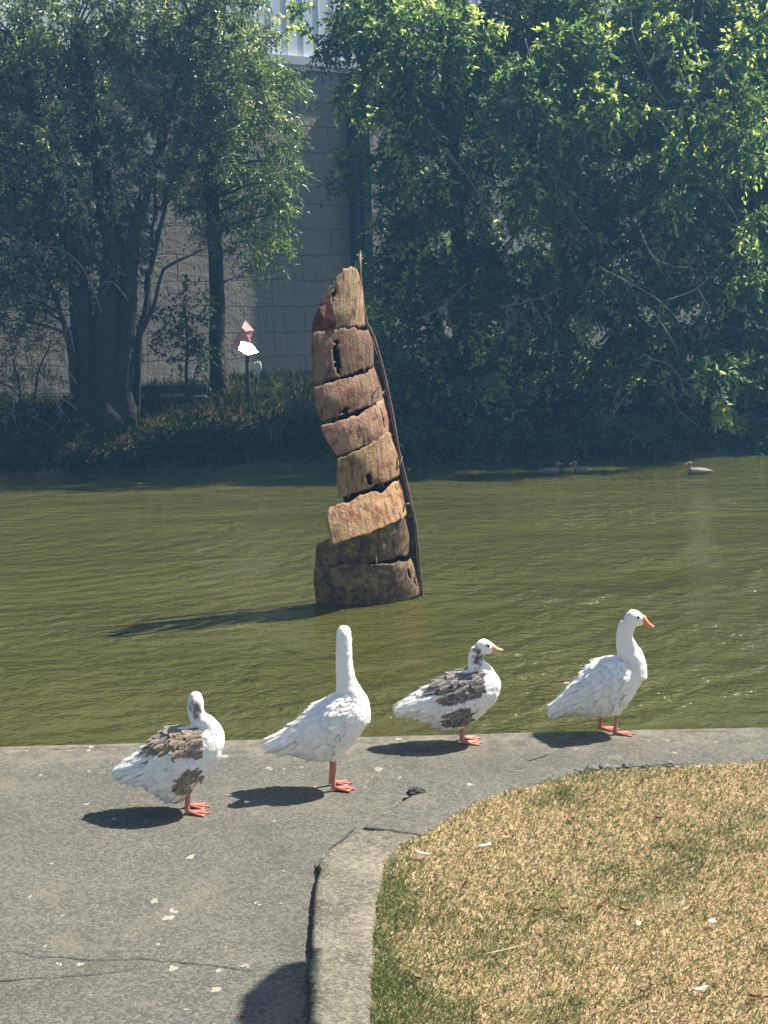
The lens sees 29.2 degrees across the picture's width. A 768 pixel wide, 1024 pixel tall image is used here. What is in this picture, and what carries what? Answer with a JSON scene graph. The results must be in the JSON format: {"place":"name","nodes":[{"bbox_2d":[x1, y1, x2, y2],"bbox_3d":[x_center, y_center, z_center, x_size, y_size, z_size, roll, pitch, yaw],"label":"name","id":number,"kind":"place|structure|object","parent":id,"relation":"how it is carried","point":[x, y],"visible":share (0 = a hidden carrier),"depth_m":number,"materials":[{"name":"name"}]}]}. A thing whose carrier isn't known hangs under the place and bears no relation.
{"place":"outdoors","nodes":[
{"label":"outdoors","id":0,"kind":"place"},
{"bbox_2d":[0,454,767,746],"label":"water","id":1,"kind":"structure","parent":0,"point":[138,606],"depth_m":14.97,"materials":[{"name":"green liquid"}]},
{"bbox_2d":[311,253,428,604],"bbox_3d":[-0.275,-0.658,14.578,0.774,3.769,1.356,6,10,44],"label":"stone sculpture","id":2,"kind":"object","parent":1,"relation":"in","point":[367,551],"visible":1,"depth_m":14.41,"materials":[{"name":"stone"},{"name":"rusty wire"}]},
{"bbox_2d":[536,461,561,474],"bbox_3d":[2.942,-0.772,26.152,0.500,0.240,0.195,-3,8,-10],"label":"duck","id":3,"kind":"object","parent":1,"relation":"on","point":[549,471],"visible":1,"depth_m":26.09},
{"bbox_2d":[571,461,596,473],"bbox_3d":[3.529,-0.781,26.099,0.500,0.240,0.195,0,8,10],"label":"duck","id":4,"kind":"object","parent":1,"relation":"on","point":[582,470],"visible":1,"depth_m":26.04},
{"bbox_2d":[684,462,712,474],"bbox_3d":[5.440,-0.754,25.480,0.500,0.240,0.195,-1,7,5],"label":"duck","id":5,"kind":"object","parent":1,"relation":"on","point":[696,471],"visible":1,"depth_m":25.43},
{"bbox_2d":[0,727,767,1023],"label":"path","id":6,"kind":"structure","parent":0,"point":[121,904],"depth_m":6.83,"materials":[{"name":"concrete"}]},
{"bbox_2d":[111,691,224,816],"bbox_3d":[-1.092,1.219,7.450,0.583,0.616,0.304,-1,7,4],"label":"goose","id":7,"kind":"object","parent":6,"relation":"on","point":[173,764],"visible":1,"depth_m":7.36},
{"bbox_2d":[263,625,370,791],"bbox_3d":[-0.356,1.033,7.743,0.572,0.869,0.309,-1,7,2],"label":"goose","id":8,"kind":"object","parent":6,"relation":"on","point":[330,727],"visible":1,"depth_m":7.67},
{"bbox_2d":[309,830,418,1023],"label":"kerb","id":9,"kind":"structure","parent":6,"relation":"on","point":[349,881],"depth_m":5.92,"materials":[{"name":"concrete"}]},
{"bbox_2d":[406,786,425,796],"bbox_3d":[0.168,1.444,7.593,0.094,0.063,0.083,-4,8,-19],"label":"stone","id":10,"kind":"object","parent":6,"relation":"on","point":[411,791],"visible":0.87,"depth_m":7.57,"materials":[{"name":"grey stone"}]},
{"bbox_2d":[392,639,502,745],"bbox_3d":[0.370,1.042,8.514,0.649,0.612,0.302,-2,7,-3],"label":"goose","id":11,"kind":"object","parent":6,"relation":"on","point":[461,699],"visible":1,"depth_m":8.43},
{"bbox_2d":[363,767,579,836],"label":"kerb","id":12,"kind":"structure","parent":6,"relation":"on","point":[417,814],"depth_m":7.45,"materials":[{"name":"concrete"}]},
{"bbox_2d":[574,768,583,773],"bbox_3d":[1.051,1.397,7.935,0.056,0.029,0.059,0,8,9],"label":"stone","id":13,"kind":"object","parent":6,"relation":"on","point":[578,769],"visible":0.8,"depth_m":7.92,"materials":[{"name":"grey stone"}]},
{"bbox_2d":[584,765,599,772],"bbox_3d":[1.124,1.392,7.953,0.084,0.057,0.096,-1,7,7],"label":"stone","id":14,"kind":"object","parent":6,"relation":"on","point":[590,767],"visible":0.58,"depth_m":7.92,"materials":[{"name":"grey stone"}]},
{"bbox_2d":[547,609,653,736],"bbox_3d":[1.268,0.937,8.638,0.625,0.738,0.310,-1,7,6],"label":"goose","id":15,"kind":"object","parent":6,"relation":"on","point":[600,688],"visible":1,"depth_m":8.55},
{"bbox_2d":[606,764,620,771],"bbox_3d":[1.240,1.393,7.937,0.088,0.054,0.094,0,8,13],"label":"stone","id":16,"kind":"object","parent":6,"relation":"on","point":[611,766],"visible":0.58,"depth_m":7.92,"materials":[{"name":"grey stone"}]},
{"bbox_2d":[622,763,630,767],"bbox_3d":[1.317,1.380,8.010,0.046,0.030,0.044,2,8,28],"label":"stone","id":17,"kind":"object","parent":6,"relation":"on","point":[626,764],"visible":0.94,"depth_m":8.00,"materials":[{"name":"grey stone"}]},
{"bbox_2d":[663,760,674,766],"bbox_3d":[1.549,1.373,8.012,0.068,0.038,0.066,-8,10,-40],"label":"stone","id":18,"kind":"object","parent":6,"relation":"on","point":[668,762],"visible":0.91,"depth_m":7.99,"materials":[{"name":"grey stone"}]},
{"bbox_2d":[0,355,767,475],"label":"bank","id":19,"kind":"structure","parent":0,"point":[292,462],"depth_m":29.03,"materials":[{"name":"green plant"}]},
{"bbox_2d":[1,397,25,414],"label":"grass tuft","id":20,"kind":"object","parent":19,"relation":"on","point":[12,406],"visible":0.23,"depth_m":31.08,"materials":[{"name":"green plant"}]},
{"bbox_2d":[0,282,83,432],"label":"shrub","id":21,"kind":"object","parent":19,"relation":"on","point":[16,379],"visible":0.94,"depth_m":30.28,"materials":[{"name":"green plant"}]},
{"bbox_2d":[46,395,71,416],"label":"grass tuft","id":22,"kind":"object","parent":19,"relation":"on","point":[65,408],"visible":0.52,"depth_m":31.07,"materials":[{"name":"green plant"}]},
{"bbox_2d":[0,408,179,475],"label":"shrub","id":23,"kind":"object","parent":19,"relation":"on","point":[52,443],"visible":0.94,"depth_m":28.80,"materials":[{"name":"green plant"}]},
{"bbox_2d":[0,0,298,432],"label":"broadleaf tree","id":24,"kind":"object","parent":19,"relation":"on","point":[105,364],"visible":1,"depth_m":30.06,"materials":[{"name":"green plant"}]},
{"bbox_2d":[2,378,25,439],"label":"bare branch","id":25,"kind":"object","parent":24,"relation":"hanging from","point":[13,407],"visible":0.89,"depth_m":29.15,"materials":[{"name":"wood"}]},
{"bbox_2d":[39,384,60,434],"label":"bare branch","id":26,"kind":"object","parent":24,"relation":"hanging from","point":[59,405],"visible":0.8,"depth_m":29.14,"materials":[{"name":"brown wood"}]},
{"bbox_2d":[38,377,69,423],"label":"bare branch","id":27,"kind":"object","parent":24,"relation":"hanging from","point":[55,402],"visible":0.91,"depth_m":29.14,"materials":[{"name":"wood"}]},
{"bbox_2d":[48,398,76,411],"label":"bare branch","id":28,"kind":"object","parent":24,"relation":"hanging from","point":[62,402],"visible":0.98,"depth_m":29.13,"materials":[{"name":"wood"}]},
{"bbox_2d":[54,323,76,383],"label":"bare branch","id":29,"kind":"object","parent":24,"relation":"hanging from","point":[64,359],"visible":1,"depth_m":29.17,"materials":[{"name":"wood"}]},
{"bbox_2d":[38,246,102,313],"bbox_3d":[-6.162,-4.557,28.912,1.215,1.351,0.089,-1,7,4],"label":"bare branch","id":30,"kind":"object","parent":24,"relation":"hanging from","point":[79,274],"visible":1,"depth_m":28.88,"materials":[{"name":"wood"}]},
{"bbox_2d":[96,281,127,300],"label":"bare branch","id":31,"kind":"object","parent":24,"relation":"hanging from","point":[116,285],"visible":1,"depth_m":28.91,"materials":[{"name":"wood"}]},
{"bbox_2d":[119,160,137,210],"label":"bare branch","id":32,"kind":"object","parent":24,"relation":"hanging from","point":[129,187],"visible":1,"depth_m":28.71,"materials":[{"name":"wood"}]},
{"bbox_2d":[142,381,163,402],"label":"grass tuft","id":33,"kind":"object","parent":19,"relation":"on","point":[150,394],"visible":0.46,"depth_m":32.12,"materials":[{"name":"green plant"}]},
{"bbox_2d":[140,384,206,407],"bbox_3d":[-4.573,-2.191,31.903,1.466,1.100,0.510,-2,7,0],"label":"timber bench","id":34,"kind":"object","parent":19,"relation":"on","point":[200,389],"visible":0.47,"depth_m":32.04,"materials":[{"name":"brown wood"}]},
{"bbox_2d":[136,274,226,403],"bbox_3d":[-4.355,-3.655,31.866,2.092,2.975,1.651,-2,7,0],"label":"shrub","id":35,"kind":"object","parent":19,"relation":"on","point":[192,350],"visible":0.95,"depth_m":31.77,"materials":[{"name":"green plant"}]},
{"bbox_2d":[182,381,197,402],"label":"grass tuft","id":36,"kind":"object","parent":19,"relation":"on","point":[196,394],"visible":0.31,"depth_m":32.15,"materials":[{"name":"green plant"}]},
{"bbox_2d":[166,414,296,467],"bbox_3d":[-2.973,-1.294,29.414,2.853,1.456,1.647,-2,7,0],"label":"shrub","id":37,"kind":"object","parent":19,"relation":"on","point":[225,441],"visible":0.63,"depth_m":29.20,"materials":[{"name":"green plant"}]},
{"bbox_2d":[222,379,244,401],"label":"grass tuft","id":38,"kind":"object","parent":19,"relation":"on","point":[235,388],"visible":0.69,"depth_m":32.19,"materials":[{"name":"green plant"}]},
{"bbox_2d":[150,0,320,398],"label":"slender tree","id":39,"kind":"object","parent":19,"relation":"on","point":[215,229],"visible":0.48,"depth_m":32.27,"materials":[{"name":"green plant"}]},
{"bbox_2d":[232,321,261,402],"bbox_3d":[-2.900,-2.956,31.327,0.514,2.216,0.502,-5,8,-25],"label":"sign","id":40,"kind":"object","parent":19,"relation":"on","point":[242,340],"visible":0.97,"depth_m":31.24,"materials":[{"name":"white"}]},
{"bbox_2d":[250,378,266,398],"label":"grass tuft","id":41,"kind":"object","parent":19,"relation":"on","point":[258,391],"visible":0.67,"depth_m":32.13,"materials":[{"name":"green plant"}]},
{"bbox_2d":[239,417,305,443],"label":"flax plant","id":42,"kind":"object","parent":19,"relation":"on","point":[272,430],"visible":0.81,"depth_m":29.05,"materials":[{"name":"green plant"}]},
{"bbox_2d":[262,377,294,399],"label":"grass tuft","id":43,"kind":"object","parent":19,"relation":"on","point":[279,388],"visible":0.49,"depth_m":32.13,"materials":[{"name":"green plant"}]},
{"bbox_2d":[244,378,328,433],"bbox_3d":[-1.803,-2.128,29.619,2.196,1.219,2.266,-8,10,-41],"label":"flax plant","id":44,"kind":"object","parent":19,"relation":"on","point":[304,419],"visible":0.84,"depth_m":29.49,"materials":[{"name":"green plant"}]},
{"bbox_2d":[0,0,767,402],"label":"building","id":45,"kind":"structure","parent":19,"relation":"on","point":[280,316],"depth_m":36.03,"materials":[{"name":"concrete"}]},
{"bbox_2d":[274,0,530,445],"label":"leafy tree","id":46,"kind":"object","parent":19,"relation":"on","point":[409,259],"visible":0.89,"depth_m":29.51,"materials":[{"name":"green plant"}]},
{"bbox_2d":[416,282,466,331],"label":"bare branch","id":47,"kind":"object","parent":46,"relation":"attached to","point":[442,308],"visible":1,"depth_m":27.69,"materials":[{"name":"wood"}]},
{"bbox_2d":[391,414,468,464],"bbox_3d":[0.477,-1.229,29.225,2.328,1.677,1.866,2,8,28],"label":"shrub","id":48,"kind":"object","parent":19,"relation":"on","point":[408,435],"visible":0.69,"depth_m":28.89,"materials":[{"name":"green plant"}]},
{"bbox_2d":[427,0,714,433],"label":"leafy tree","id":49,"kind":"object","parent":19,"relation":"on","point":[575,57],"visible":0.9,"depth_m":29.43,"materials":[{"name":"green plant"}]},
{"bbox_2d":[448,153,492,229],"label":"bare branch","id":50,"kind":"object","parent":49,"relation":"attached to","point":[473,185],"visible":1,"depth_m":27.45,"materials":[{"name":"wood"}]},
{"bbox_2d":[499,288,562,323],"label":"bare branch","id":51,"kind":"object","parent":49,"relation":"attached to","point":[529,301],"visible":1,"depth_m":27.75,"materials":[{"name":"brown wood"}]},
{"bbox_2d":[524,38,556,146],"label":"bare branch","id":52,"kind":"object","parent":49,"relation":"attached to","point":[535,83],"visible":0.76,"depth_m":27.23,"materials":[{"name":"brown wood"}]},
{"bbox_2d":[543,160,594,236],"bbox_3d":[3.455,-5.848,27.475,0.962,1.437,0.105,-2,7,-4],"label":"bare branch","id":53,"kind":"object","parent":49,"relation":"attached to","point":[564,199],"visible":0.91,"depth_m":27.49,"materials":[{"name":"brown wood"}]},
{"bbox_2d":[589,384,633,431],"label":"bare branch","id":54,"kind":"object","parent":49,"relation":"attached to","point":[615,410],"visible":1,"depth_m":28.13,"materials":[{"name":"wood"}]},
{"bbox_2d":[601,268,677,319],"bbox_3d":[4.821,-4.092,27.666,1.467,1.008,0.089,-2,7,-3],"label":"bare branch","id":55,"kind":"object","parent":49,"relation":"attached to","point":[637,287],"visible":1,"depth_m":27.64,"materials":[{"name":"wood"}]},
{"bbox_2d":[630,13,665,102],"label":"bare branch","id":56,"kind":"object","parent":49,"relation":"attached to","point":[635,42],"visible":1,"depth_m":27.12,"materials":[{"name":"brown wood"}]},
{"bbox_2d":[646,307,678,357],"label":"bare branch","id":57,"kind":"object","parent":49,"relation":"attached to","point":[669,336],"visible":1,"depth_m":27.79,"materials":[{"name":"wood"}]},
{"bbox_2d":[640,230,687,279],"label":"bare branch","id":58,"kind":"object","parent":49,"relation":"attached to","point":[655,258],"visible":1,"depth_m":27.60,"materials":[{"name":"wood"}]},
{"bbox_2d":[598,0,767,418],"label":"leafy tree","id":59,"kind":"object","parent":19,"relation":"on","point":[728,130],"visible":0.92,"depth_m":29.07,"materials":[{"name":"green plant"}]},
{"bbox_2d":[646,358,735,425],"bbox_3d":[5.882,-2.293,28.204,1.715,1.366,0.085,-2,7,0],"label":"bare branch","id":60,"kind":"object","parent":59,"relation":"attached to","point":[679,376],"visible":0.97,"depth_m":28.18,"materials":[{"name":"wood"}]},
{"bbox_2d":[665,263,722,311],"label":"bare branch","id":61,"kind":"object","parent":59,"relation":"attached to","point":[695,289],"visible":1,"depth_m":27.66,"materials":[{"name":"wood"}]},
{"bbox_2d":[691,25,709,126],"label":"bare branch","id":62,"kind":"object","parent":59,"relation":"attached to","point":[695,69],"visible":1,"depth_m":27.17,"materials":[{"name":"wood"}]},
{"bbox_2d":[710,160,742,249],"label":"bare branch","id":63,"kind":"object","parent":59,"relation":"attached to","point":[725,200],"visible":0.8,"depth_m":27.50,"materials":[{"name":"wood"}]},
{"bbox_2d":[630,407,767,458],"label":"shrub","id":64,"kind":"object","parent":19,"relation":"on","point":[762,426],"visible":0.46,"depth_m":28.78,"materials":[{"name":"green plant"}]},
{"bbox_2d":[704,391,757,438],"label":"shrub","id":65,"kind":"object","parent":19,"relation":"on","point":[729,421],"visible":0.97,"depth_m":28.78,"materials":[{"name":"green plant"}]},
{"bbox_2d":[367,758,767,1023],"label":"lawn","id":66,"kind":"structure","parent":0,"point":[560,924],"depth_m":5.91,"materials":[{"name":"beige plant"}]},
{"bbox_2d":[412,971,421,979],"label":"fallen leaf","id":67,"kind":"object","parent":66,"relation":"on","point":[416,976],"visible":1,"depth_m":5.41,"materials":[{"name":"plant"}]},
{"bbox_2d":[415,850,429,855],"bbox_3d":[0.175,1.539,6.639,0.070,0.016,0.025,8,0,22],"label":"feather","id":68,"kind":"object","parent":66,"relation":"on","point":[421,853],"visible":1,"depth_m":6.64,"materials":[{"name":"white"}]},
{"bbox_2d":[478,842,490,847],"bbox_3d":[0.459,1.521,6.713,0.060,0.017,0.030,-10,1,-10],"label":"feather","id":69,"kind":"object","parent":66,"relation":"on","point":[484,845],"visible":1,"depth_m":6.71,"materials":[{"name":"white"}]},
{"bbox_2d":[480,943,529,954],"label":"twig","id":70,"kind":"object","parent":66,"relation":"on","point":[504,949],"visible":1,"depth_m":5.61,"materials":[{"name":"wood"}]},
{"bbox_2d":[533,905,543,910],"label":"fallen leaf","id":71,"kind":"object","parent":66,"relation":"on","point":[538,908],"visible":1,"depth_m":5.99,"materials":[{"name":"plant"}]},
{"bbox_2d":[558,903,568,908],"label":"fallen leaf","id":72,"kind":"object","parent":66,"relation":"on","point":[562,905],"visible":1,"depth_m":6.01,"materials":[{"name":"plant"}]},
{"bbox_2d":[619,905,629,910],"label":"fallen leaf","id":73,"kind":"object","parent":66,"relation":"on","point":[624,908],"visible":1,"depth_m":5.97,"materials":[{"name":"plant"}]},
{"bbox_2d":[639,986,651,991],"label":"fallen leaf","id":74,"kind":"object","parent":66,"relation":"on","point":[645,988],"visible":1,"depth_m":5.26,"materials":[{"name":"plant"}]},
{"bbox_2d":[694,985,707,990],"bbox_3d":[1.129,1.697,5.242,0.050,0.012,0.020,-13,14,-4],"label":"feather","id":75,"kind":"object","parent":66,"relation":"on","point":[700,988],"visible":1,"depth_m":5.24,"materials":[{"name":"white"}]},
{"bbox_2d":[749,992,761,997],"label":"fallen leaf","id":76,"kind":"object","parent":66,"relation":"on","point":[754,995],"visible":1,"depth_m":5.18,"materials":[{"name":"plant"}]},
{"bbox_2d":[598,763,608,770],"bbox_3d":[1.197,1.386,7.987,0.082,0.044,0.084,-2,7,-5],"label":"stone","id":77,"kind":"object","parent":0,"point":[602,765],"visible":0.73,"depth_m":7.97,"materials":[{"name":"grey stone"}]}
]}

